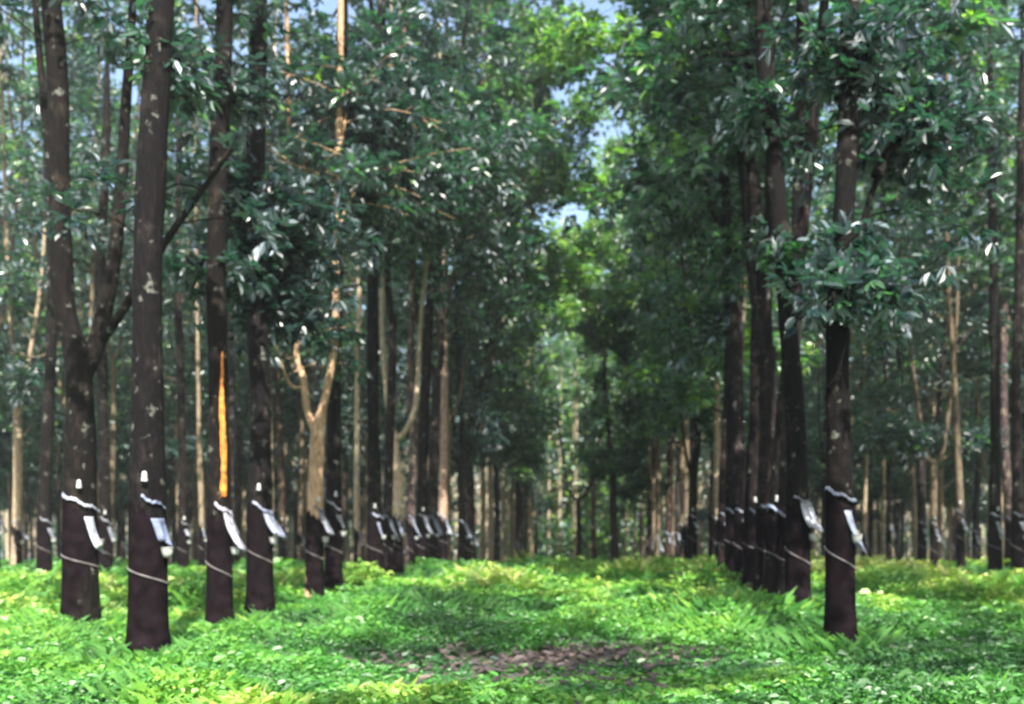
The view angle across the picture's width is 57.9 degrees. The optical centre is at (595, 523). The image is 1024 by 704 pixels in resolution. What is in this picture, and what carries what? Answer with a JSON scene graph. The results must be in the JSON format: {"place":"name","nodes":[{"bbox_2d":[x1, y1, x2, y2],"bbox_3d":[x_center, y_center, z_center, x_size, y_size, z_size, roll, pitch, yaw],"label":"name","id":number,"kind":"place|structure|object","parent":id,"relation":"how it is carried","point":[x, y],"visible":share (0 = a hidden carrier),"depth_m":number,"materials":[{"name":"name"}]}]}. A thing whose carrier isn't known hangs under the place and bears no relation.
{"place":"outdoors","nodes":[
{"label":"outdoors","id":0,"kind":"place"},
{"bbox_2d":[0,530,984,693],"bbox_3d":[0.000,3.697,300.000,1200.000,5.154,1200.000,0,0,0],"label":"ground","id":1,"kind":"structure","parent":0,"point":[543,657],"depth_m":9.37,"materials":[{"name":"soil"}]},
{"bbox_2d":[0,73,62,475],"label":"rubber tree","id":2,"kind":"object","parent":1,"relation":"on","point":[31,459],"visible":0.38,"depth_m":33.35,"materials":[{"name":"green plant"}]},
{"bbox_2d":[0,94,63,558],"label":"rubber tree","id":3,"kind":"object","parent":1,"relation":"on","point":[9,475],"visible":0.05,"depth_m":40.48,"materials":[{"name":"green plant"}]},
{"bbox_2d":[0,7,83,418],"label":"rubber tree","id":4,"kind":"object","parent":1,"relation":"on","point":[4,406],"visible":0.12,"depth_m":27.76,"materials":[{"name":"green plant"}]},
{"bbox_2d":[0,0,112,565],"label":"rubber tree","id":5,"kind":"object","parent":1,"relation":"on","point":[23,385],"visible":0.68,"depth_m":23.58,"materials":[{"name":"green plant"}]},
{"bbox_2d":[0,148,118,558],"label":"rubber tree","id":6,"kind":"object","parent":1,"relation":"on","point":[58,504],"visible":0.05,"depth_m":37.67,"materials":[{"name":"green plant"}]},
{"bbox_2d":[0,0,130,566],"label":"rubber tree","id":7,"kind":"object","parent":1,"relation":"on","point":[27,89],"visible":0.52,"depth_m":21.72,"materials":[{"name":"green plant"}]},
{"bbox_2d":[0,0,135,372],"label":"rubber tree","id":8,"kind":"object","parent":1,"relation":"on","point":[114,93],"visible":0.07,"depth_m":31.71,"materials":[{"name":"green plant"}]},
{"bbox_2d":[0,0,137,577],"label":"rubber tree","id":9,"kind":"object","parent":1,"relation":"on","point":[46,539],"visible":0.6,"depth_m":18.11,"materials":[{"name":"green plant"}]},
{"bbox_2d":[27,112,134,409],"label":"rubber tree","id":10,"kind":"object","parent":1,"relation":"on","point":[120,373],"visible":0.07,"depth_m":33.15,"materials":[{"name":"green plant"}]},
{"bbox_2d":[0,0,189,409],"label":"rubber tree","id":11,"kind":"object","parent":1,"relation":"on","point":[123,331],"visible":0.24,"depth_m":25.17,"materials":[{"name":"green plant"}]},
{"bbox_2d":[22,0,202,560],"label":"rubber tree","id":12,"kind":"object","parent":1,"relation":"on","point":[123,290],"visible":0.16,"depth_m":27.85,"materials":[{"name":"green plant"}]},
{"bbox_2d":[33,0,208,573],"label":"rubber tree","id":13,"kind":"object","parent":1,"relation":"on","point":[105,525],"visible":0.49,"depth_m":19.73,"materials":[{"name":"green plant"}]},
{"bbox_2d":[74,112,191,431],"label":"rubber tree","id":14,"kind":"object","parent":1,"relation":"on","point":[173,386],"visible":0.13,"depth_m":36.11,"materials":[{"name":"green plant"}]},
{"bbox_2d":[43,26,242,475],"bbox_3d":[-14.742,-7.421,30.395,6.222,18.779,5.579,0,0,-42],"label":"rubber tree","id":15,"kind":"object","parent":1,"relation":"on","point":[122,456],"visible":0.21,"depth_m":29.73,"materials":[{"name":"green plant"}]},
{"bbox_2d":[0,0,298,621],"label":"rubber tree","id":16,"kind":"object","parent":1,"relation":"on","point":[82,544],"visible":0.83,"depth_m":9.80,"materials":[{"name":"green plant"}]},
{"bbox_2d":[90,124,208,439],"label":"rubber tree","id":17,"kind":"object","parent":1,"relation":"on","point":[167,416],"visible":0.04,"depth_m":38.46,"materials":[{"name":"green plant"}]},
{"bbox_2d":[92,0,222,657],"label":"rubber tree","id":18,"kind":"object","parent":1,"relation":"on","point":[157,55],"visible":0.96,"depth_m":8.00,"materials":[{"name":"green plant"}]},
{"bbox_2d":[81,38,235,561],"bbox_3d":[-14.480,-7.467,32.519,5.604,19.177,4.839,0,0,0],"label":"rubber tree","id":19,"kind":"object","parent":1,"relation":"on","point":[168,367],"visible":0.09,"depth_m":32.17,"materials":[{"name":"green plant"}]},
{"bbox_2d":[70,47,247,568],"bbox_3d":[-10.403,-5.143,22.805,4.130,13.906,3.973,0,0,0],"label":"rubber tree","id":20,"kind":"object","parent":1,"relation":"on","point":[184,541],"visible":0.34,"depth_m":22.91,"materials":[{"name":"green plant"}]},
{"bbox_2d":[121,0,248,566],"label":"rubber tree","id":21,"kind":"object","parent":1,"relation":"on","point":[166,331],"visible":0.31,"depth_m":24.86,"materials":[{"name":"green plant"}]},
{"bbox_2d":[162,153,208,559],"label":"rubber tree","id":22,"kind":"object","parent":1,"relation":"on","point":[194,536],"visible":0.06,"depth_m":41.84,"materials":[{"name":"green plant"}]},
{"bbox_2d":[99,0,329,563],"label":"rubber tree","id":23,"kind":"object","parent":1,"relation":"on","point":[232,370],"visible":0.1,"depth_m":27.12,"materials":[{"name":"green plant"}]},
{"bbox_2d":[163,106,317,560],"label":"rubber tree","id":24,"kind":"object","parent":1,"relation":"on","point":[238,475],"visible":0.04,"depth_m":36.20,"materials":[{"name":"green plant"}]},
{"bbox_2d":[174,144,306,491],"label":"rubber tree","id":25,"kind":"object","parent":1,"relation":"on","point":[245,470],"visible":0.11,"depth_m":38.23,"materials":[{"name":"green plant"}]},
{"bbox_2d":[140,0,386,613],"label":"rubber tree","id":26,"kind":"object","parent":1,"relation":"on","point":[283,307],"visible":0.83,"depth_m":11.41,"materials":[{"name":"green plant"}]},
{"bbox_2d":[174,2,366,559],"bbox_3d":[-11.049,-7.678,31.161,6.008,19.561,6.846,0,0,-27],"label":"rubber tree","id":27,"kind":"object","parent":1,"relation":"on","point":[281,497],"visible":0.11,"depth_m":31.30,"materials":[{"name":"green plant"}]},
{"bbox_2d":[131,0,416,623],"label":"rubber tree","id":28,"kind":"object","parent":1,"relation":"on","point":[240,87],"visible":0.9,"depth_m":10.24,"materials":[{"name":"green plant"}]},
{"bbox_2d":[197,0,365,558],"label":"rubber tree","id":29,"kind":"object","parent":1,"relation":"on","point":[244,354],"visible":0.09,"depth_m":28.73,"materials":[{"name":"green plant"}]},
{"bbox_2d":[227,65,366,560],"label":"rubber tree","id":30,"kind":"object","parent":1,"relation":"on","point":[287,406],"visible":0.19,"depth_m":33.61,"materials":[{"name":"green plant"}]},
{"bbox_2d":[226,0,476,591],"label":"rubber tree","id":31,"kind":"object","parent":1,"relation":"on","point":[367,132],"visible":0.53,"depth_m":14.59,"materials":[{"name":"green plant"}]},
{"bbox_2d":[298,231,415,561],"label":"rubber tree","id":32,"kind":"object","parent":1,"relation":"on","point":[344,482],"visible":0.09,"depth_m":39.97,"materials":[{"name":"green plant"}]},
{"bbox_2d":[229,0,490,597],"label":"rubber tree","id":33,"kind":"object","parent":1,"relation":"on","point":[307,150],"visible":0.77,"depth_m":13.76,"materials":[{"name":"green plant"}]},
{"bbox_2d":[306,238,420,561],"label":"rubber tree","id":34,"kind":"object","parent":1,"relation":"on","point":[402,446],"visible":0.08,"depth_m":42.24,"materials":[{"name":"green plant"}]},
{"bbox_2d":[343,558,393,586],"bbox_3d":[-4.205,0.981,16.381,1.158,0.743,1.310,0,0,0],"label":"leafy shrub","id":35,"kind":"object","parent":1,"relation":"on","point":[358,576],"visible":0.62,"depth_m":16.26,"materials":[{"name":"green plant"}]},
{"bbox_2d":[299,43,449,562],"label":"rubber tree","id":36,"kind":"object","parent":1,"relation":"on","point":[358,540],"visible":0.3,"depth_m":23.94,"materials":[{"name":"green plant"}]},
{"bbox_2d":[233,0,561,578],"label":"rubber tree","id":37,"kind":"object","parent":1,"relation":"on","point":[528,253],"visible":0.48,"depth_m":18.66,"materials":[{"name":"green plant"}]},
{"bbox_2d":[318,0,480,575],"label":"rubber tree","id":38,"kind":"object","parent":1,"relation":"on","point":[398,520],"visible":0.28,"depth_m":19.40,"materials":[{"name":"green plant"}]},
{"bbox_2d":[265,0,556,563],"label":"rubber tree","id":39,"kind":"object","parent":1,"relation":"on","point":[433,464],"visible":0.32,"depth_m":23.25,"materials":[{"name":"green plant"}]},
{"bbox_2d":[285,0,547,578],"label":"rubber tree","id":40,"kind":"object","parent":1,"relation":"on","point":[478,181],"visible":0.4,"depth_m":17.50,"materials":[{"name":"green plant"}]},
{"bbox_2d":[310,0,524,568],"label":"rubber tree","id":41,"kind":"object","parent":1,"relation":"on","point":[410,528],"visible":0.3,"depth_m":20.63,"materials":[{"name":"green plant"}]},
{"bbox_2d":[349,0,542,563],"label":"rubber tree","id":42,"kind":"object","parent":1,"relation":"on","point":[423,528],"visible":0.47,"depth_m":21.89,"materials":[{"name":"green plant"}]},
{"bbox_2d":[395,10,528,561],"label":"rubber tree","id":43,"kind":"object","parent":1,"relation":"on","point":[442,515],"visible":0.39,"depth_m":24.51,"materials":[{"name":"green plant"}]},
{"bbox_2d":[378,0,574,560],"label":"rubber tree","id":44,"kind":"object","parent":1,"relation":"on","point":[512,81],"visible":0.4,"depth_m":26.08,"materials":[{"name":"green plant"}]},
{"bbox_2d":[363,0,600,561],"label":"rubber tree","id":45,"kind":"object","parent":1,"relation":"on","point":[483,447],"visible":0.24,"depth_m":29.66,"materials":[{"name":"green plant"}]},
{"bbox_2d":[353,0,613,561],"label":"rubber tree","id":46,"kind":"object","parent":1,"relation":"on","point":[583,112],"visible":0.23,"depth_m":30.57,"materials":[{"name":"green plant"}]},
{"bbox_2d":[451,15,518,561],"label":"rubber tree","id":47,"kind":"object","parent":1,"relation":"on","point":[490,409],"visible":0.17,"depth_m":36.37,"materials":[{"name":"green plant"}]},
{"bbox_2d":[385,19,600,561],"bbox_3d":[-3.219,-7.084,28.837,6.766,18.007,5.450,0,0,0],"label":"rubber tree","id":48,"kind":"object","parent":1,"relation":"on","point":[549,258],"visible":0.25,"depth_m":28.41,"materials":[{"name":"green plant"}]},
{"bbox_2d":[0,218,1003,562],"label":"distant woods","id":49,"kind":"object","parent":1,"relation":"on","point":[544,522],"visible":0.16,"depth_m":70.72,"materials":[{"name":"plant"}]},
{"bbox_2d":[0,341,1003,562],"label":"distant trunks","id":50,"kind":"object","parent":1,"relation":"on","point":[350,554],"visible":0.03,"depth_m":70.08,"materials":[{"name":"wood"}]},
{"bbox_2d":[391,101,623,560],"bbox_3d":[-3.251,-6.663,33.024,8.884,17.675,8.604,0,0,0],"label":"rubber tree","id":51,"kind":"object","parent":1,"relation":"on","point":[577,272],"visible":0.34,"depth_m":32.61,"materials":[{"name":"green plant"}]},
{"bbox_2d":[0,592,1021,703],"bbox_3d":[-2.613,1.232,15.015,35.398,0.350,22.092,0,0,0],"label":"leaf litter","id":52,"kind":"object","parent":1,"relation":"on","point":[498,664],"visible":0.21,"depth_m":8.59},
{"bbox_2d":[0,549,1023,703],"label":"ground cover","id":53,"kind":"object","parent":1,"relation":"on","point":[49,654],"visible":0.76,"depth_m":9.52,"materials":[{"name":"green plant"}]},
{"bbox_2d":[504,236,551,560],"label":"rubber tree","id":54,"kind":"object","parent":1,"relation":"on","point":[527,475],"visible":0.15,"depth_m":47.29,"materials":[{"name":"green plant"}]},
{"bbox_2d":[447,213,611,561],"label":"rubber tree","id":55,"kind":"object","parent":1,"relation":"on","point":[568,311],"visible":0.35,"depth_m":39.35,"materials":[{"name":"green plant"}]},
{"bbox_2d":[506,336,555,557],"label":"rubber tree","id":56,"kind":"object","parent":1,"relation":"on","point":[540,508],"visible":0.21,"depth_m":58.55,"materials":[{"name":"green plant"}]},
{"bbox_2d":[530,328,565,555],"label":"rubber tree","id":57,"kind":"object","parent":1,"relation":"on","point":[550,456],"visible":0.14,"depth_m":60.95,"materials":[{"name":"green plant"}]},
{"bbox_2d":[521,252,617,559],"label":"rubber tree","id":58,"kind":"object","parent":1,"relation":"on","point":[582,447],"visible":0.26,"depth_m":49.89,"materials":[{"name":"green plant"}]},
{"bbox_2d":[564,279,619,558],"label":"rubber tree","id":59,"kind":"object","parent":1,"relation":"on","point":[578,389],"visible":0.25,"depth_m":56.92,"materials":[{"name":"green plant"}]},
{"bbox_2d":[578,147,666,559],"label":"rubber tree","id":60,"kind":"object","parent":1,"relation":"on","point":[598,468],"visible":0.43,"depth_m":45.93,"materials":[{"name":"green plant"}]},
{"bbox_2d":[560,210,691,556],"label":"rubber tree","id":61,"kind":"object","parent":1,"relation":"on","point":[625,464],"visible":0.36,"depth_m":41.95,"materials":[{"name":"green plant"}]},
{"bbox_2d":[579,108,678,555],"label":"rubber tree","id":62,"kind":"object","parent":1,"relation":"on","point":[614,277],"visible":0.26,"depth_m":39.18,"materials":[{"name":"green plant"}]},
{"bbox_2d":[552,198,710,559],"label":"rubber tree","id":63,"kind":"object","parent":1,"relation":"on","point":[616,407],"visible":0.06,"depth_m":43.51,"materials":[{"name":"green plant"}]},
{"bbox_2d":[593,105,698,558],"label":"rubber tree","id":64,"kind":"object","parent":1,"relation":"on","point":[614,171],"visible":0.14,"depth_m":35.58,"materials":[{"name":"green plant"}]},
{"bbox_2d":[626,129,674,556],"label":"rubber tree","id":65,"kind":"object","parent":1,"relation":"on","point":[658,545],"visible":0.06,"depth_m":38.53,"materials":[{"name":"green plant"}]},
{"bbox_2d":[646,92,676,557],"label":"rubber tree","id":66,"kind":"object","parent":1,"relation":"on","point":[658,276],"visible":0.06,"depth_m":34.17,"materials":[{"name":"green plant"}]},
{"bbox_2d":[639,190,708,558],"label":"rubber tree","id":67,"kind":"object","parent":1,"relation":"on","point":[670,424],"visible":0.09,"depth_m":30.70,"materials":[{"name":"green plant"}]},
{"bbox_2d":[633,12,718,558],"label":"rubber tree","id":68,"kind":"object","parent":1,"relation":"on","point":[637,328],"visible":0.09,"depth_m":27.23,"materials":[{"name":"green plant"}]},
{"bbox_2d":[620,53,746,558],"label":"rubber tree","id":69,"kind":"object","parent":1,"relation":"on","point":[693,531],"visible":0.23,"depth_m":24.36,"materials":[{"name":"green plant"}]},
{"bbox_2d":[533,0,835,556],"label":"rubber tree","id":70,"kind":"object","parent":1,"relation":"on","point":[586,34],"visible":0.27,"depth_m":23.63,"materials":[{"name":"green plant"}]},
{"bbox_2d":[645,42,745,558],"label":"rubber tree","id":71,"kind":"object","parent":1,"relation":"on","point":[686,497],"visible":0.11,"depth_m":28.59,"materials":[{"name":"green plant"}]},
{"bbox_2d":[669,561,741,590],"bbox_3d":[2.005,0.953,15.502,1.157,0.659,1.373,0,0,37],"label":"leafy shrub","id":72,"kind":"object","parent":1,"relation":"on","point":[708,578],"visible":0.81,"depth_m":15.31,"materials":[{"name":"green plant"}]},
{"bbox_2d":[657,32,773,559],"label":"rubber tree","id":73,"kind":"object","parent":1,"relation":"on","point":[693,308],"visible":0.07,"depth_m":22.46,"materials":[{"name":"green plant"}]},
{"bbox_2d":[549,0,882,591],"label":"rubber tree","id":74,"kind":"object","parent":1,"relation":"on","point":[763,334],"visible":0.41,"depth_m":14.33,"materials":[{"name":"green plant"}]},
{"bbox_2d":[609,0,826,587],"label":"rubber tree","id":75,"kind":"object","parent":1,"relation":"on","point":[719,278],"visible":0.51,"depth_m":15.24,"materials":[{"name":"green plant"}]},
{"bbox_2d":[614,2,835,573],"bbox_3d":[2.428,-4.242,17.244,4.232,12.046,3.097,0,0,42],"label":"rubber tree","id":76,"kind":"object","parent":1,"relation":"on","point":[720,338],"visible":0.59,"depth_m":17.43,"materials":[{"name":"green plant"}]},
{"bbox_2d":[686,2,763,358],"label":"rubber tree","id":77,"kind":"object","parent":1,"relation":"on","point":[696,285],"visible":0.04,"depth_m":19.82,"materials":[{"name":"green plant"}]},
{"bbox_2d":[643,4,823,414],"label":"rubber tree","id":78,"kind":"object","parent":1,"relation":"on","point":[691,387],"visible":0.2,"depth_m":20.48,"materials":[{"name":"green plant"}]},
{"bbox_2d":[659,0,823,610],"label":"rubber tree","id":79,"kind":"object","parent":1,"relation":"on","point":[784,248],"visible":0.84,"depth_m":11.29,"materials":[{"name":"green plant"}]},
{"bbox_2d":[585,0,909,573],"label":"rubber tree","id":80,"kind":"object","parent":1,"relation":"on","point":[613,184],"visible":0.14,"depth_m":18.58,"materials":[{"name":"green plant"}]},
{"bbox_2d":[564,0,935,581],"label":"rubber tree","id":81,"kind":"object","parent":1,"relation":"on","point":[737,414],"visible":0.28,"depth_m":16.45,"materials":[{"name":"green plant"}]},
{"bbox_2d":[649,0,910,596],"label":"rubber tree","id":82,"kind":"object","parent":1,"relation":"on","point":[799,111],"visible":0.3,"depth_m":13.35,"materials":[{"name":"green plant"}]},
{"bbox_2d":[588,0,1019,594],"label":"rubber tree","id":83,"kind":"object","parent":1,"relation":"on","point":[646,88],"visible":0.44,"depth_m":12.48,"materials":[{"name":"green plant"}]},
{"bbox_2d":[776,145,881,503],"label":"rubber tree","id":84,"kind":"object","parent":1,"relation":"on","point":[816,449],"visible":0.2,"depth_m":35.73,"materials":[{"name":"green plant"}]},
{"bbox_2d":[790,161,888,558],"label":"rubber tree","id":85,"kind":"object","parent":1,"relation":"on","point":[822,501],"visible":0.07,"depth_m":37.67,"materials":[{"name":"green plant"}]},
{"bbox_2d":[805,184,906,555],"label":"rubber tree","id":86,"kind":"object","parent":1,"relation":"on","point":[875,492],"visible":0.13,"depth_m":44.80,"materials":[{"name":"green plant"}]},
{"bbox_2d":[802,102,913,409],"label":"rubber tree","id":87,"kind":"object","parent":1,"relation":"on","point":[819,196],"visible":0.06,"depth_m":32.45,"materials":[{"name":"green plant"}]},
{"bbox_2d":[806,90,916,560],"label":"rubber tree","id":88,"kind":"object","parent":1,"relation":"on","point":[852,372],"visible":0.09,"depth_m":31.43,"materials":[{"name":"green plant"}]},
{"bbox_2d":[755,0,1009,643],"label":"rubber tree","id":89,"kind":"object","parent":1,"relation":"on","point":[913,115],"visible":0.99,"depth_m":8.85,"materials":[{"name":"green plant"}]},
{"bbox_2d":[808,7,978,560],"bbox_3d":[8.972,-7.400,29.072,4.792,18.917,5.493,0,0,0],"label":"rubber tree","id":90,"kind":"object","parent":1,"relation":"on","point":[889,532],"visible":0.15,"depth_m":29.12,"materials":[{"name":"green plant"}]},
{"bbox_2d":[850,167,964,559],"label":"rubber tree","id":91,"kind":"object","parent":1,"relation":"on","point":[914,514],"visible":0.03,"depth_m":38.91,"materials":[{"name":"green plant"}]},
{"bbox_2d":[805,0,1023,563],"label":"rubber tree","id":92,"kind":"object","parent":1,"relation":"on","point":[922,534],"visible":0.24,"depth_m":26.85,"materials":[{"name":"green plant"}]},
{"bbox_2d":[873,184,983,500],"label":"rubber tree","id":93,"kind":"object","parent":1,"relation":"on","point":[899,483],"visible":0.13,"depth_m":37.28,"materials":[{"name":"green plant"}]},
{"bbox_2d":[850,0,1023,567],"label":"rubber tree","id":94,"kind":"object","parent":1,"relation":"on","point":[903,438],"visible":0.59,"depth_m":24.23,"materials":[{"name":"green plant"}]},
{"bbox_2d":[875,82,1001,559],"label":"rubber tree","id":95,"kind":"object","parent":1,"relation":"on","point":[950,473],"visible":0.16,"depth_m":34.80,"materials":[{"name":"green plant"}]},
{"bbox_2d":[857,0,1023,569],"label":"rubber tree","id":96,"kind":"object","parent":1,"relation":"on","point":[962,528],"visible":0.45,"depth_m":22.60,"materials":[{"name":"green plant"}]},
{"bbox_2d":[889,0,1018,567],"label":"rubber tree","id":97,"kind":"object","parent":1,"relation":"on","point":[1006,473],"visible":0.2,"depth_m":24.46,"materials":[{"name":"green plant"}]},
{"bbox_2d":[892,127,1023,560],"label":"rubber tree","id":98,"kind":"object","parent":1,"relation":"on","point":[975,541],"visible":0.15,"depth_m":32.74,"materials":[{"name":"green plant"}]},
{"bbox_2d":[897,0,1023,570],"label":"rubber tree","id":99,"kind":"object","parent":1,"relation":"on","point":[995,538],"visible":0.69,"depth_m":20.52,"materials":[{"name":"green plant"}]},
{"bbox_2d":[900,0,1023,569],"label":"rubber tree","id":100,"kind":"object","parent":1,"relation":"on","point":[1017,526],"visible":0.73,"depth_m":19.93,"materials":[{"name":"green plant"}]},
{"bbox_2d":[916,0,1023,486],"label":"rubber tree","id":101,"kind":"object","parent":1,"relation":"on","point":[964,365],"visible":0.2,"depth_m":28.55,"materials":[{"name":"green plant"}]},
{"bbox_2d":[927,46,1023,559],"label":"rubber tree","id":102,"kind":"object","parent":1,"relation":"on","point":[968,466],"visible":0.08,"depth_m":30.29,"materials":[{"name":"green plant"}]},
{"bbox_2d":[939,1,1023,76],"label":"rubber tree","id":103,"kind":"object","parent":1,"relation":"on","point":[1019,43],"visible":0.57,"depth_m":14.57,"materials":[{"name":"green plant"}]},
{"bbox_2d":[948,10,1023,358],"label":"rubber tree","id":104,"kind":"object","parent":1,"relation":"on","point":[962,347],"visible":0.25,"depth_m":26.19,"materials":[{"name":"green plant"}]},
{"bbox_2d":[0,0,1020,529],"label":"sky","id":105,"kind":"structure","parent":0,"point":[329,6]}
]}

